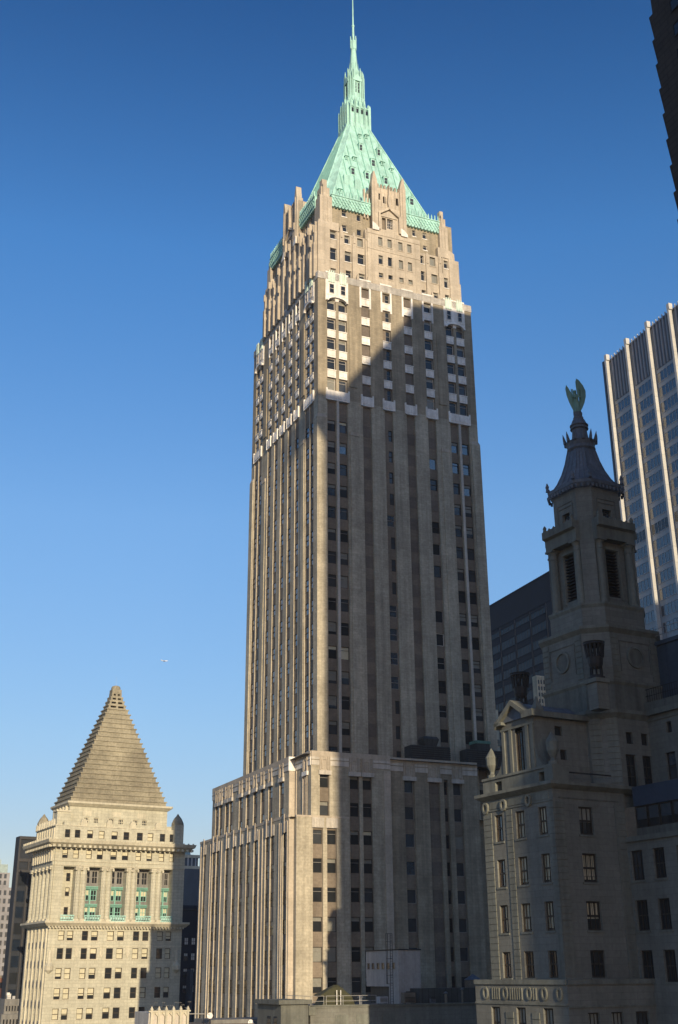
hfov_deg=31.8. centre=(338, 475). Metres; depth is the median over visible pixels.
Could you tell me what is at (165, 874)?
window
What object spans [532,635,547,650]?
window
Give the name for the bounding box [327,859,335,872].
window
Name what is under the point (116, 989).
window
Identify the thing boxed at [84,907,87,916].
window
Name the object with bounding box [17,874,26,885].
window
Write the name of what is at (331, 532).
window
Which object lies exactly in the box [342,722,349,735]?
window
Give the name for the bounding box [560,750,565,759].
window
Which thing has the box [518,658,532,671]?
window
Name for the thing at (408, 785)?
window
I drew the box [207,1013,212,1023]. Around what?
satellite dish
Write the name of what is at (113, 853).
window
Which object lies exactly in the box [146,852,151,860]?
window
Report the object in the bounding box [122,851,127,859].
window
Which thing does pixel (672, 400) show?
window
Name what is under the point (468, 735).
window
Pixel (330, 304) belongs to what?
window
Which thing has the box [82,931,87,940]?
window
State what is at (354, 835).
window
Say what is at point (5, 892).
office tower
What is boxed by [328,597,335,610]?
window
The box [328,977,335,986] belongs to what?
window
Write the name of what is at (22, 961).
window
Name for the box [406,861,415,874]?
window
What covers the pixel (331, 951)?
window
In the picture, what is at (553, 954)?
window
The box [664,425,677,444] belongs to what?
window
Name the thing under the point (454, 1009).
building
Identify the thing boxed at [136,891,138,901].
window
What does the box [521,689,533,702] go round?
window
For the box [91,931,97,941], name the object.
window
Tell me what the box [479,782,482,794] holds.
window
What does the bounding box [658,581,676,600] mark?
window
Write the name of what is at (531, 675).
window
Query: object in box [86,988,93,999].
window
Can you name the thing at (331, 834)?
window
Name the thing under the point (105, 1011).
window
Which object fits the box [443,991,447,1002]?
vent pipe
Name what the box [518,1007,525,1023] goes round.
window
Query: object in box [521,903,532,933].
window
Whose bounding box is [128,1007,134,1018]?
window
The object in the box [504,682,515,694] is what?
window
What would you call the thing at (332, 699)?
window
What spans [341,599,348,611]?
window
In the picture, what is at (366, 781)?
window
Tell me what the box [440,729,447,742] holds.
window
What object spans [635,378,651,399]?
window
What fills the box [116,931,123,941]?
window
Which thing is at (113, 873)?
window
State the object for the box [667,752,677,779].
window
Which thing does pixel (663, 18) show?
office tower
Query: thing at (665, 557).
window
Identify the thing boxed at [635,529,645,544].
window
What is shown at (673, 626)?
window
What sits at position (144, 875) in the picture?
window
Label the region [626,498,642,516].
window
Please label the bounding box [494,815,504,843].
window
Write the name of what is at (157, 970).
window
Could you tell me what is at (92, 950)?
window
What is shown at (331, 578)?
window
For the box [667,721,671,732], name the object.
window
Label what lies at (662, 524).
window
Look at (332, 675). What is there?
window
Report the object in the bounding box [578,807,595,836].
window
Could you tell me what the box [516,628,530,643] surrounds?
window
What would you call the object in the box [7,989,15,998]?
window
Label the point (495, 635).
window
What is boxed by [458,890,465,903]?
window
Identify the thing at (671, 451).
window
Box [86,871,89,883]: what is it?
window
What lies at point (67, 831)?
window
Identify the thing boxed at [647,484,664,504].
window
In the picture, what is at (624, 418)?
window
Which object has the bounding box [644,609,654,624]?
window
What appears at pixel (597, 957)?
window
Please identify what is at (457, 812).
window
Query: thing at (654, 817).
window
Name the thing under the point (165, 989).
window
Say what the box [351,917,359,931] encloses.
window
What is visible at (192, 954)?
window
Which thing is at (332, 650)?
window
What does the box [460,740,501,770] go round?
cooling unit
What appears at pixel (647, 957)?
window
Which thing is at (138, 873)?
window
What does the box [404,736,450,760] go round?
cooling unit
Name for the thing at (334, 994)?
tarp tent
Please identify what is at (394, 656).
window
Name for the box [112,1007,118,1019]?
window
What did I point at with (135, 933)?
window
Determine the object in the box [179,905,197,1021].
dark building
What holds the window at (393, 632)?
in the skyscraper
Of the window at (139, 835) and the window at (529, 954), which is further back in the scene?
the window at (139, 835)
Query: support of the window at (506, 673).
in the glass tower at (520, 624)
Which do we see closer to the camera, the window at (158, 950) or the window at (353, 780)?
the window at (353, 780)
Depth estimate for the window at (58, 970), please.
240.65 m
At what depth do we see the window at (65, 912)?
247.51 m
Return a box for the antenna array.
[155,1001,204,1023]
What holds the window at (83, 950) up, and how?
in the stone tower at (104, 925)
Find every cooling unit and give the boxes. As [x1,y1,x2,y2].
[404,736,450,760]
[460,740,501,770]
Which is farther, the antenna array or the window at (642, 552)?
the window at (642, 552)
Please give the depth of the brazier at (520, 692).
109.91 m
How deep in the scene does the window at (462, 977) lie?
156.67 m
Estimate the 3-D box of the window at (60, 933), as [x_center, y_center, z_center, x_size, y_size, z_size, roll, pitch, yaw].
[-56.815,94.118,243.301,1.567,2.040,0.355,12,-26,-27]
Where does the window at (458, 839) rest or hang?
in the skyscraper
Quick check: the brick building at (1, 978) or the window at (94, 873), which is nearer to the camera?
the window at (94, 873)
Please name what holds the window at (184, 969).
in the dark building at (188, 963)
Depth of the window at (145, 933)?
251.77 m
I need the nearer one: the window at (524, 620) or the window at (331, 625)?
the window at (331, 625)
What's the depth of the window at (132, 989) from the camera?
246.63 m
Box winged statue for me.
[565,379,585,412]
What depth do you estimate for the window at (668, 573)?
288.87 m
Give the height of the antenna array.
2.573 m
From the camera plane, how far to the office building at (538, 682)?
213.95 m
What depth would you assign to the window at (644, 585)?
296.44 m
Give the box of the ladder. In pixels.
[386,933,393,1003]
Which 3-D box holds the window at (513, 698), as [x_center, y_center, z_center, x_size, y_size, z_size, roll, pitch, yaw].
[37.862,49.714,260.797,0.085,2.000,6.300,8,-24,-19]
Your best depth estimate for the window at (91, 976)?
243.88 m
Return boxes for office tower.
[0,859,10,974]
[649,0,677,221]
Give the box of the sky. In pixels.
[0,0,677,887]
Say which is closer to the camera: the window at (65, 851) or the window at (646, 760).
the window at (646, 760)
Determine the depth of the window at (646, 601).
294.71 m
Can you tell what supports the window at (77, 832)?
in the stone tower at (104, 925)
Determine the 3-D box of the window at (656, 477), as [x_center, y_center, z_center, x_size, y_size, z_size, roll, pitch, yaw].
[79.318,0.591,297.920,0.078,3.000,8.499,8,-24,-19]
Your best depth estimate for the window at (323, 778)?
157.98 m
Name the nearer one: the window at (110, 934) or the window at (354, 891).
the window at (354, 891)
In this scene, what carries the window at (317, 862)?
in the skyscraper
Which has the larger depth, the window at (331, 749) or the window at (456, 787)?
the window at (456, 787)
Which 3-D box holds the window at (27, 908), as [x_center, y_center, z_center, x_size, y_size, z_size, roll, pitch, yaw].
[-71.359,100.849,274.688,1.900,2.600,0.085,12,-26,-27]
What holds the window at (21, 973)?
in the dark tower at (16, 934)
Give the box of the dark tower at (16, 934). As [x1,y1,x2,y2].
[1,836,35,998]
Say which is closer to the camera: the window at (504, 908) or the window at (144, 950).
the window at (504, 908)
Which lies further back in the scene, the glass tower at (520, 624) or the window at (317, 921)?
the glass tower at (520, 624)
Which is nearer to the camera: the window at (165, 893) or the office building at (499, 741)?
the office building at (499, 741)
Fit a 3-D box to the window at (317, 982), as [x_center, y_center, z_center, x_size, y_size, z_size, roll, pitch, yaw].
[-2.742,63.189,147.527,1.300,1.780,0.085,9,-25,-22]
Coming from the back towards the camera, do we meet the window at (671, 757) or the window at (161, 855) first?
the window at (161, 855)
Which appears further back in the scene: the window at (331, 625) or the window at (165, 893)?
the window at (165, 893)
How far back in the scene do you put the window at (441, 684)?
175.08 m
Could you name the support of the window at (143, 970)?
in the stone tower at (104, 925)
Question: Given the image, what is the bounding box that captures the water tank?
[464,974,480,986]
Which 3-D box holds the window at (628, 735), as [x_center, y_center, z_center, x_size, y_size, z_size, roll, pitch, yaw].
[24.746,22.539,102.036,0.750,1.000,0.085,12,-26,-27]
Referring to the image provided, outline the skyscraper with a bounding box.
[194,0,498,1019]
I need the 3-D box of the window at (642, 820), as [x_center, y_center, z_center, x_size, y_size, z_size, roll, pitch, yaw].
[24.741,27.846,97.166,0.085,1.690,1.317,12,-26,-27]
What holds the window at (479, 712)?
in the skyscraper
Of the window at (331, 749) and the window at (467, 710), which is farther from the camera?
the window at (467, 710)
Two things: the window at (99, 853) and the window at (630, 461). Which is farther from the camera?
the window at (630, 461)
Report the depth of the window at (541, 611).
255.42 m
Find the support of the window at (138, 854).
in the stone tower at (104, 925)
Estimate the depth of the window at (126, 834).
257.68 m
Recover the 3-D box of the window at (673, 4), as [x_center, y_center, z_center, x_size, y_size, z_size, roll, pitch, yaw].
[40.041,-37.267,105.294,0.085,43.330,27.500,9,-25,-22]
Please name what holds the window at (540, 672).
in the glass tower at (520, 624)
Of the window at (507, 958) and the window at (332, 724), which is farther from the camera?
the window at (332, 724)
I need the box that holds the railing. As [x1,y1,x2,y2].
[286,995,376,1004]
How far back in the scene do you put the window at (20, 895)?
274.97 m
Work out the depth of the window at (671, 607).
285.71 m
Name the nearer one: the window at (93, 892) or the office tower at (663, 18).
the office tower at (663, 18)
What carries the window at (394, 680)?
in the skyscraper
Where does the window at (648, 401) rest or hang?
in the glass tower at (640, 373)
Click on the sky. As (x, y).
(153, 153)
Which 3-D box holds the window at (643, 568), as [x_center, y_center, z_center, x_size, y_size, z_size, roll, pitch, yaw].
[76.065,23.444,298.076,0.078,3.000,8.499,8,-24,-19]
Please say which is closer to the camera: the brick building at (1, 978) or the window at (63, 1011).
the window at (63, 1011)
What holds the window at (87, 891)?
in the stone tower at (104, 925)
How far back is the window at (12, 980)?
268.14 m
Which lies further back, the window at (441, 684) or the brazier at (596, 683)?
the window at (441, 684)
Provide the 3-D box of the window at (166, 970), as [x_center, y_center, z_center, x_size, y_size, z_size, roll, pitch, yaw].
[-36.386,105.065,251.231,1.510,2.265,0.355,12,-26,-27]
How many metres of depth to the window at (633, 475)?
308.48 m
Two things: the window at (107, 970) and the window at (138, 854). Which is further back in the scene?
the window at (138, 854)
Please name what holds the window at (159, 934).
in the stone tower at (104, 925)
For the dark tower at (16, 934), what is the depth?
273.01 m
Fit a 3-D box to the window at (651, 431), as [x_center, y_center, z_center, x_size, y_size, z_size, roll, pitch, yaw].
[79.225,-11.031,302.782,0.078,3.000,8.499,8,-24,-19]
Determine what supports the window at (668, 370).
in the glass tower at (640, 373)
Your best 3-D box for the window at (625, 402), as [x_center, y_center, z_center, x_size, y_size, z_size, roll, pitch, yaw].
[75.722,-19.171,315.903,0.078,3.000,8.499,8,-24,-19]
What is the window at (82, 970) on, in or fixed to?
in the stone tower at (104, 925)
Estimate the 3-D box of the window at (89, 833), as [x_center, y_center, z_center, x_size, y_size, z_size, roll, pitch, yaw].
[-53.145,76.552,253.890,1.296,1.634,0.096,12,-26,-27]
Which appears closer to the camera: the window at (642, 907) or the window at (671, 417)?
the window at (642, 907)
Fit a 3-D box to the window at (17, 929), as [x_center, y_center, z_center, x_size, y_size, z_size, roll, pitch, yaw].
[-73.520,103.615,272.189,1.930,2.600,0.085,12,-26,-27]
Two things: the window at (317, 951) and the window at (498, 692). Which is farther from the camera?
the window at (498, 692)
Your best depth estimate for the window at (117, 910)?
252.57 m
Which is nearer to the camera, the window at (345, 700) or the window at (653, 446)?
the window at (345, 700)
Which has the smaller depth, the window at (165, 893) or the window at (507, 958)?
the window at (507, 958)
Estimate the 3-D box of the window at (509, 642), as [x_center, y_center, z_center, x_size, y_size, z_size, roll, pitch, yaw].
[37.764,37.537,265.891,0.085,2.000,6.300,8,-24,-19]
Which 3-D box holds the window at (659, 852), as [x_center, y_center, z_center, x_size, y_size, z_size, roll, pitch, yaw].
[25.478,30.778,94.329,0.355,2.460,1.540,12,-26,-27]
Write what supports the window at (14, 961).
in the dark tower at (16, 934)
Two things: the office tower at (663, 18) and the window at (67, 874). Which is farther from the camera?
the window at (67, 874)
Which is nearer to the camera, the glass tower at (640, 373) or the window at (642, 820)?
the window at (642, 820)
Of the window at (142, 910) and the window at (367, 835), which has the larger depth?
the window at (142, 910)
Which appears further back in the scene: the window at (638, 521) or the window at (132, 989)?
the window at (638, 521)
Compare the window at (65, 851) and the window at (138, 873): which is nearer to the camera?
the window at (65, 851)
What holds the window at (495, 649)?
in the glass tower at (520, 624)
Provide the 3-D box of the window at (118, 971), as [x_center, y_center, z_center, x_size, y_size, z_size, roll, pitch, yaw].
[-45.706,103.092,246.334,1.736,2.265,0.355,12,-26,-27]
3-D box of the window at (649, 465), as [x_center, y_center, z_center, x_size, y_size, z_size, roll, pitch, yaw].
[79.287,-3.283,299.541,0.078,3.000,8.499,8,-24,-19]
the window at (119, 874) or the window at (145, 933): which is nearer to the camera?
the window at (145, 933)
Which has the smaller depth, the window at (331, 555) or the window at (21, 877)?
the window at (331, 555)
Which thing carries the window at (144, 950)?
in the stone tower at (104, 925)
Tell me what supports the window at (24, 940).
in the dark tower at (16, 934)
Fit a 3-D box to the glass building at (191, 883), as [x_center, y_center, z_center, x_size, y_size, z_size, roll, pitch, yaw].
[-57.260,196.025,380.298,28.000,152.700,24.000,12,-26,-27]
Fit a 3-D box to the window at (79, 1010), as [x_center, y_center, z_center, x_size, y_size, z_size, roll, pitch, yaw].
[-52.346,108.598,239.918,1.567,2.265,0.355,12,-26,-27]
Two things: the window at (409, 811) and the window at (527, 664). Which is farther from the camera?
the window at (527, 664)
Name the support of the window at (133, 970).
in the stone tower at (104, 925)
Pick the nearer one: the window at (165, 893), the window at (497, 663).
the window at (165, 893)
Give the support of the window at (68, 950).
in the stone tower at (104, 925)
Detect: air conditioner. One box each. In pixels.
[377,995,387,1003]
[401,991,415,1003]
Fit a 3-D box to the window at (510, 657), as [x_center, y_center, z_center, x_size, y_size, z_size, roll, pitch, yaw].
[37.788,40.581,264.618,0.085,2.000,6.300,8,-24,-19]
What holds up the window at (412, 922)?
in the skyscraper
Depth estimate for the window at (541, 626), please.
254.06 m
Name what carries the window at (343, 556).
in the skyscraper
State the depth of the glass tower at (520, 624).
261.59 m
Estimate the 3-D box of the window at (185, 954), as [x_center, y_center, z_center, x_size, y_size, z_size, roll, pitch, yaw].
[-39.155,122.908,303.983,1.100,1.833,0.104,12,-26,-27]
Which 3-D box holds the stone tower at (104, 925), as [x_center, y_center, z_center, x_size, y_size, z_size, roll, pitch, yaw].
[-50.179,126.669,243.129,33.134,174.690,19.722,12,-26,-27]
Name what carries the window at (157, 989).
in the stone tower at (104, 925)
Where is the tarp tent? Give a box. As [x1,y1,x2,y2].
[314,985,354,1004]
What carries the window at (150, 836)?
in the stone tower at (104, 925)
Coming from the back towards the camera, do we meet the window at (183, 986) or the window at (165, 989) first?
the window at (183, 986)
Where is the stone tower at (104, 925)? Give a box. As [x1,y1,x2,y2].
[19,678,196,1023]
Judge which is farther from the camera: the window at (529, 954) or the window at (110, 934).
the window at (110, 934)
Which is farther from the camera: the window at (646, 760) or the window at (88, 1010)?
the window at (88, 1010)
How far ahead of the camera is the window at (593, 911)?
94.13 m
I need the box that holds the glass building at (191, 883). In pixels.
[183,852,199,904]
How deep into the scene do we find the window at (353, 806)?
158.27 m
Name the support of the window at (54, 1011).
in the stone tower at (104, 925)
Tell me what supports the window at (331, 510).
in the skyscraper
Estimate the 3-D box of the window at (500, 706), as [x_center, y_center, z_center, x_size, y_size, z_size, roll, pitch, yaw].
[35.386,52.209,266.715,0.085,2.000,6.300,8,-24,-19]
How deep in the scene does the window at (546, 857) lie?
95.26 m
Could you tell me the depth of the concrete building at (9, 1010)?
262.79 m
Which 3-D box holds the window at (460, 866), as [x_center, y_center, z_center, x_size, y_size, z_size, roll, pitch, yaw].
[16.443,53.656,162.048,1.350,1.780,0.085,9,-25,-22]
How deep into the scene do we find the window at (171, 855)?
260.40 m
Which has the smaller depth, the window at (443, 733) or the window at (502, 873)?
the window at (502, 873)
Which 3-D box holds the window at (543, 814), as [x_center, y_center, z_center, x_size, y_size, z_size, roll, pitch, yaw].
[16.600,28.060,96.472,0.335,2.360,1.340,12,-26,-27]
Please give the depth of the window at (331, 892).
152.41 m
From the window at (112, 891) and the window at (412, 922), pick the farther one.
the window at (112, 891)
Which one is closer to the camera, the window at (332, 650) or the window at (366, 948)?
the window at (366, 948)
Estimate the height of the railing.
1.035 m
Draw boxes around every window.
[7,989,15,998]
[8,972,17,984]
[10,956,18,967]
[11,939,20,950]
[13,923,21,934]
[14,906,23,917]
[16,890,24,901]
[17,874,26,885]
[19,972,22,984]
[21,956,24,967]
[22,939,25,950]
[25,906,28,918]
[27,890,29,901]
[51,1009,58,1020]
[52,988,59,1000]
[54,968,61,979]
[56,948,62,959]
[57,931,64,940]
[60,1008,67,1020]
[62,849,67,857]
[62,988,68,999]
[63,907,67,914]
[63,968,70,979]
[65,829,69,836]
[65,887,68,895]
[65,948,71,959]
[66,873,70,880]
[66,931,73,940]
[73,849,78,857]
[75,830,79,837]
[75,1008,82,1020]
[77,988,83,999]
[78,968,85,979]
[80,948,86,959]
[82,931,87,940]
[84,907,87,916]
[85,890,88,900]
[85,1008,92,1019]
[86,850,91,858]
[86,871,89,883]
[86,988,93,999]
[87,830,92,837]
[88,968,95,979]
[89,907,94,916]
[89,948,96,959]
[90,890,96,900]
[91,871,97,883]
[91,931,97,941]
[97,850,102,858]
[99,831,103,838]
[101,1008,109,1019]
[102,988,110,999]
[104,968,111,979]
[105,948,112,959]
[106,931,113,941]
[110,851,116,859]
[110,890,113,900]
[111,832,116,839]
[111,872,114,883]
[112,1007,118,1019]
[113,987,120,999]
[114,908,119,917]
[114,968,121,979]
[115,891,120,900]
[115,948,122,959]
[116,872,122,884]
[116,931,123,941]
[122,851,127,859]
[123,832,128,839]
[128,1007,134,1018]
[129,987,136,998]
[131,948,138,959]
[131,968,136,978]
[132,931,139,941]
[136,852,140,860]
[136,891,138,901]
[137,833,142,840]
[137,872,139,884]
[139,987,145,998]
[140,891,145,901]
[140,908,144,917]
[140,968,146,978]
[141,872,146,884]
[141,948,147,959]
[142,931,148,941]
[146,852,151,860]
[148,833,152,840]
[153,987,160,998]
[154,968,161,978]
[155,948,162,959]
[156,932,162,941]
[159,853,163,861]
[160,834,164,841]
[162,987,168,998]
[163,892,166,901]
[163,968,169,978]
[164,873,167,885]
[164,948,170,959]
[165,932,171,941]
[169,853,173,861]
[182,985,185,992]
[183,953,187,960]
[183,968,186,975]
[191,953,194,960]
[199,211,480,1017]
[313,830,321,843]
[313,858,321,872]
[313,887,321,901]
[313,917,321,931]
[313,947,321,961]
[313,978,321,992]
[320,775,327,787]
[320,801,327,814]
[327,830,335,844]
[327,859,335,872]
[327,888,335,901]
[327,917,335,931]
[327,947,335,961]
[328,506,335,517]
[328,528,335,540]
[328,551,335,563]
[328,574,335,586]
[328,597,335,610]
[328,621,335,634]
[328,645,336,658]
[328,670,336,683]
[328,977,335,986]
[329,695,336,708]
[329,721,336,734]
[329,746,336,751]
[340,553,347,564]
[341,576,347,588]
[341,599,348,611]
[341,623,348,635]
[341,647,348,659]
[341,671,348,684]
[342,696,349,709]
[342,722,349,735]
[342,747,349,752]
[350,776,357,788]
[350,803,357,816]
[350,831,358,844]
[351,859,358,872]
[351,888,359,901]
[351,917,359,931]
[352,947,359,961]
[352,977,360,992]
[363,777,370,789]
[363,803,370,816]
[363,831,371,844]
[364,859,371,873]
[364,888,372,902]
[365,917,372,931]
[365,947,373,961]
[366,986,373,991]
[390,628,397,640]
[391,652,397,664]
[391,676,398,689]
[404,781,412,792]
[405,806,413,819]
[406,833,414,846]
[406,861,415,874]
[407,889,415,903]
[408,918,416,931]
[436,633,443,645]
[437,657,444,669]
[438,681,445,693]
[439,705,446,717]
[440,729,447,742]
[453,784,460,795]
[454,809,461,821]
[455,836,462,848]
[456,863,464,876]
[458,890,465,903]
[459,918,466,932]
[460,947,467,961]
[461,976,468,986]
[464,707,470,719]
[465,731,471,743]
[474,684,481,696]
[475,708,482,720]
[477,732,483,740]
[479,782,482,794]
[491,631,498,640]
[492,643,499,655]
[493,658,500,669]
[493,1007,500,1023]
[494,672,501,683]
[494,687,502,698]
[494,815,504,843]
[495,702,503,712]
[497,859,506,889]
[499,905,509,934]
[500,623,513,635]
[501,636,514,650]
[502,650,515,665]
[502,952,512,978]
[503,665,516,679]
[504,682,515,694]
[505,697,515,705]
[515,615,528,627]
[515,811,526,840]
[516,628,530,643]
[516,731,524,770]
[517,643,531,658]
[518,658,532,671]
[518,856,529,887]
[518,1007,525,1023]
[521,673,532,684]
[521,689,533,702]
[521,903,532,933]
[524,951,535,978]
[530,607,545,619]
[531,620,546,635]
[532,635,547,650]
[533,653,542,665]
[534,668,543,675]
[538,806,548,837]
[541,853,552,884]
[545,901,555,932]
[548,951,559,978]
[554,726,560,735]
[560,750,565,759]
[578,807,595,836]
[582,853,600,884]
[586,901,604,932]
[590,950,608,978]
[602,510,609,517]
[615,394,630,414]
[616,409,631,428]
[618,423,633,442]
[619,437,635,457]
[621,453,636,472]
[623,467,638,486]
[624,482,640,502]
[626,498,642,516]
[626,732,631,743]
[626,755,636,786]
[628,513,643,528]
[631,850,645,882]
[634,544,647,561]
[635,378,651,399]
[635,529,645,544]
[635,805,648,827]
[636,561,649,577]
[636,900,650,932]
[637,393,653,413]
[638,577,651,593]
[639,408,655,428]
[639,593,652,608]
[640,423,656,443]
[641,734,646,745]
[642,438,658,458]
[642,756,652,784]
[642,950,655,983]
[644,453,660,473]
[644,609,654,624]
[645,468,662,488]
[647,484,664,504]
[647,803,660,825]
[649,500,666,520]
[651,516,668,535]
[653,532,670,551]
[654,548,672,567]
[654,847,667,880]
[656,565,674,584]
[657,362,674,383]
[658,377,676,398]
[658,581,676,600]
[659,801,673,824]
[659,898,673,931]
[660,392,677,413]
[660,598,677,617]
[662,408,677,428]
[662,616,677,634]
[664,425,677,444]
[664,950,677,983]
[666,441,677,459]
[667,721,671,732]
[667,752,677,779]
[668,0,677,61]
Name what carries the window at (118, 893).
in the stone tower at (104, 925)
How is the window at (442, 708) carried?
in the skyscraper
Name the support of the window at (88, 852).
in the stone tower at (104, 925)
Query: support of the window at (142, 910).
in the stone tower at (104, 925)
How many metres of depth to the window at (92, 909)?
250.12 m
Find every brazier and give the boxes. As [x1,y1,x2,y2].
[509,672,529,703]
[583,640,609,711]
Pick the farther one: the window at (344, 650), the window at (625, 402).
the window at (625, 402)
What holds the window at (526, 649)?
in the glass tower at (520, 624)
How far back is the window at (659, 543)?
292.13 m
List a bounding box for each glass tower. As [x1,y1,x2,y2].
[489,571,552,716]
[602,301,677,639]
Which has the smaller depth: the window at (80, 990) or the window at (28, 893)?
the window at (80, 990)
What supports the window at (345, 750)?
in the skyscraper
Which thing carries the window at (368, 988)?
in the skyscraper
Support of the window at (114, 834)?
in the stone tower at (104, 925)
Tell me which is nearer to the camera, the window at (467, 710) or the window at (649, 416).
the window at (467, 710)
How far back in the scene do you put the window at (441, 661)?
176.45 m
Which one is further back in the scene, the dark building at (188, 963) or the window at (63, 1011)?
the dark building at (188, 963)
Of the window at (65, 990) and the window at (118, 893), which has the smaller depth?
the window at (65, 990)
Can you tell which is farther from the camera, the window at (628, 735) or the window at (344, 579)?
the window at (344, 579)
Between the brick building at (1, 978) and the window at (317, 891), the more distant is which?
the brick building at (1, 978)
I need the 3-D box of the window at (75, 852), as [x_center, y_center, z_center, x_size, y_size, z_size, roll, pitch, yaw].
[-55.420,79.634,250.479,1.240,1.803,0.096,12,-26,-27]
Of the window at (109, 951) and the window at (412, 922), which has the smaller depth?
the window at (412, 922)
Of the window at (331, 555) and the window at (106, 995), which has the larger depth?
the window at (106, 995)
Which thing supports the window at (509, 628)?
in the glass tower at (520, 624)
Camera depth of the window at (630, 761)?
101.06 m
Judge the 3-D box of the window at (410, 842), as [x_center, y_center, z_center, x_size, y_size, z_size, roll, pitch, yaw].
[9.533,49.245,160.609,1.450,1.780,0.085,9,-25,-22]
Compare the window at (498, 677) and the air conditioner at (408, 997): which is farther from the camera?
the window at (498, 677)
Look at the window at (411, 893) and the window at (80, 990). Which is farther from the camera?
the window at (80, 990)
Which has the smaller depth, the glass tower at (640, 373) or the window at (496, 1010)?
the window at (496, 1010)
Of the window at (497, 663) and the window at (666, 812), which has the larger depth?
the window at (497, 663)
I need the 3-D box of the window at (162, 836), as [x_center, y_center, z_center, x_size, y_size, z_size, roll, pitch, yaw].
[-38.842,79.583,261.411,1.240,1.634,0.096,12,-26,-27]
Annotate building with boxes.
[0,975,2,997]
[0,992,20,1023]
[134,1006,256,1023]
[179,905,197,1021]
[254,987,476,1023]
[496,710,501,750]
[532,675,545,705]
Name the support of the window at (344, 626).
in the skyscraper
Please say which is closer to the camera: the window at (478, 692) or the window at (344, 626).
the window at (344, 626)
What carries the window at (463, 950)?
in the skyscraper
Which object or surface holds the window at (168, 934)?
in the stone tower at (104, 925)
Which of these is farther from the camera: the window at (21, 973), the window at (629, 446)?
the window at (629, 446)
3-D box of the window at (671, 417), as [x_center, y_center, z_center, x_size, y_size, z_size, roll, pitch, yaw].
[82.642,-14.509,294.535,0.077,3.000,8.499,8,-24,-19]
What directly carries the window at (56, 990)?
in the stone tower at (104, 925)
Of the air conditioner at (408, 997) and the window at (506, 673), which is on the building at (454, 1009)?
the air conditioner at (408, 997)
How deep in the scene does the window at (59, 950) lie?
242.13 m
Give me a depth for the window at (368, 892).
154.85 m
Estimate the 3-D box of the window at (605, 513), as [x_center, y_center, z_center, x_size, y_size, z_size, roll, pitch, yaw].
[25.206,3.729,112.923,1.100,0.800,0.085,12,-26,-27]
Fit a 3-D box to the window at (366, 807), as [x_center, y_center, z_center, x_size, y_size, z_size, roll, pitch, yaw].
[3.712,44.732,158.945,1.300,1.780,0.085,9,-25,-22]
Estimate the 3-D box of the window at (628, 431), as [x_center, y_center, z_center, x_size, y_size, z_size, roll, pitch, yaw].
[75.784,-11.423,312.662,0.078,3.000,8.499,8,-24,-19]
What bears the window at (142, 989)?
in the stone tower at (104, 925)
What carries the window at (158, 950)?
in the stone tower at (104, 925)
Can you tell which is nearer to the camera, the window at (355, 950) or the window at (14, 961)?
the window at (355, 950)
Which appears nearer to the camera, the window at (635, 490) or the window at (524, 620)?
the window at (524, 620)
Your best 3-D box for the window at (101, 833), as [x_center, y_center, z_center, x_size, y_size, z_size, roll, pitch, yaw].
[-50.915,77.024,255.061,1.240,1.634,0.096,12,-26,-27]
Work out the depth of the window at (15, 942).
270.84 m
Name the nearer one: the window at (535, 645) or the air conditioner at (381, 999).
the air conditioner at (381, 999)
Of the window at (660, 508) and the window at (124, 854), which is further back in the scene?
the window at (660, 508)
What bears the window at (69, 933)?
in the stone tower at (104, 925)
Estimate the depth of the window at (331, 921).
151.04 m
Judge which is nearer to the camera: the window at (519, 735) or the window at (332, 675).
the window at (519, 735)
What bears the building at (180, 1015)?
on the ground
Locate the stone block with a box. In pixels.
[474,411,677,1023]
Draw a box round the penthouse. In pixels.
[365,949,420,1003]
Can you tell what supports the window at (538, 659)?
in the glass tower at (520, 624)
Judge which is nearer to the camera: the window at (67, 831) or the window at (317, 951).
the window at (317, 951)
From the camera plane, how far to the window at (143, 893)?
256.49 m
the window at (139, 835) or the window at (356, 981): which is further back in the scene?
the window at (139, 835)
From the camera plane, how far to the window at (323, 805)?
156.63 m
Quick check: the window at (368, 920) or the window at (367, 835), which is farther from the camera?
the window at (367, 835)
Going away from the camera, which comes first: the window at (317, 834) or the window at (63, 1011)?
the window at (317, 834)
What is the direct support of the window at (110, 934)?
in the stone tower at (104, 925)
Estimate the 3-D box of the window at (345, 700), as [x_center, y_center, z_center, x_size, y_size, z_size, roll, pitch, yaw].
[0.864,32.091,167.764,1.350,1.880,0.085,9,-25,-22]
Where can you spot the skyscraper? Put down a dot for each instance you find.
(346, 832)
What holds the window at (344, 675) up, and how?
in the skyscraper
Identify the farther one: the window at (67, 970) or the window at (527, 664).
the window at (527, 664)
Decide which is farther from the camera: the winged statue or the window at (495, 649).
the window at (495, 649)
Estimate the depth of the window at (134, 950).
249.51 m
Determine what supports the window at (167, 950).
in the stone tower at (104, 925)
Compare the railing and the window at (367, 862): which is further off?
the window at (367, 862)
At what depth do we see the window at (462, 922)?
159.37 m
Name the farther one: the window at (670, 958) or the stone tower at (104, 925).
the stone tower at (104, 925)
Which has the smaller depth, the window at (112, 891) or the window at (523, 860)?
the window at (523, 860)
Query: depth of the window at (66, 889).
248.96 m

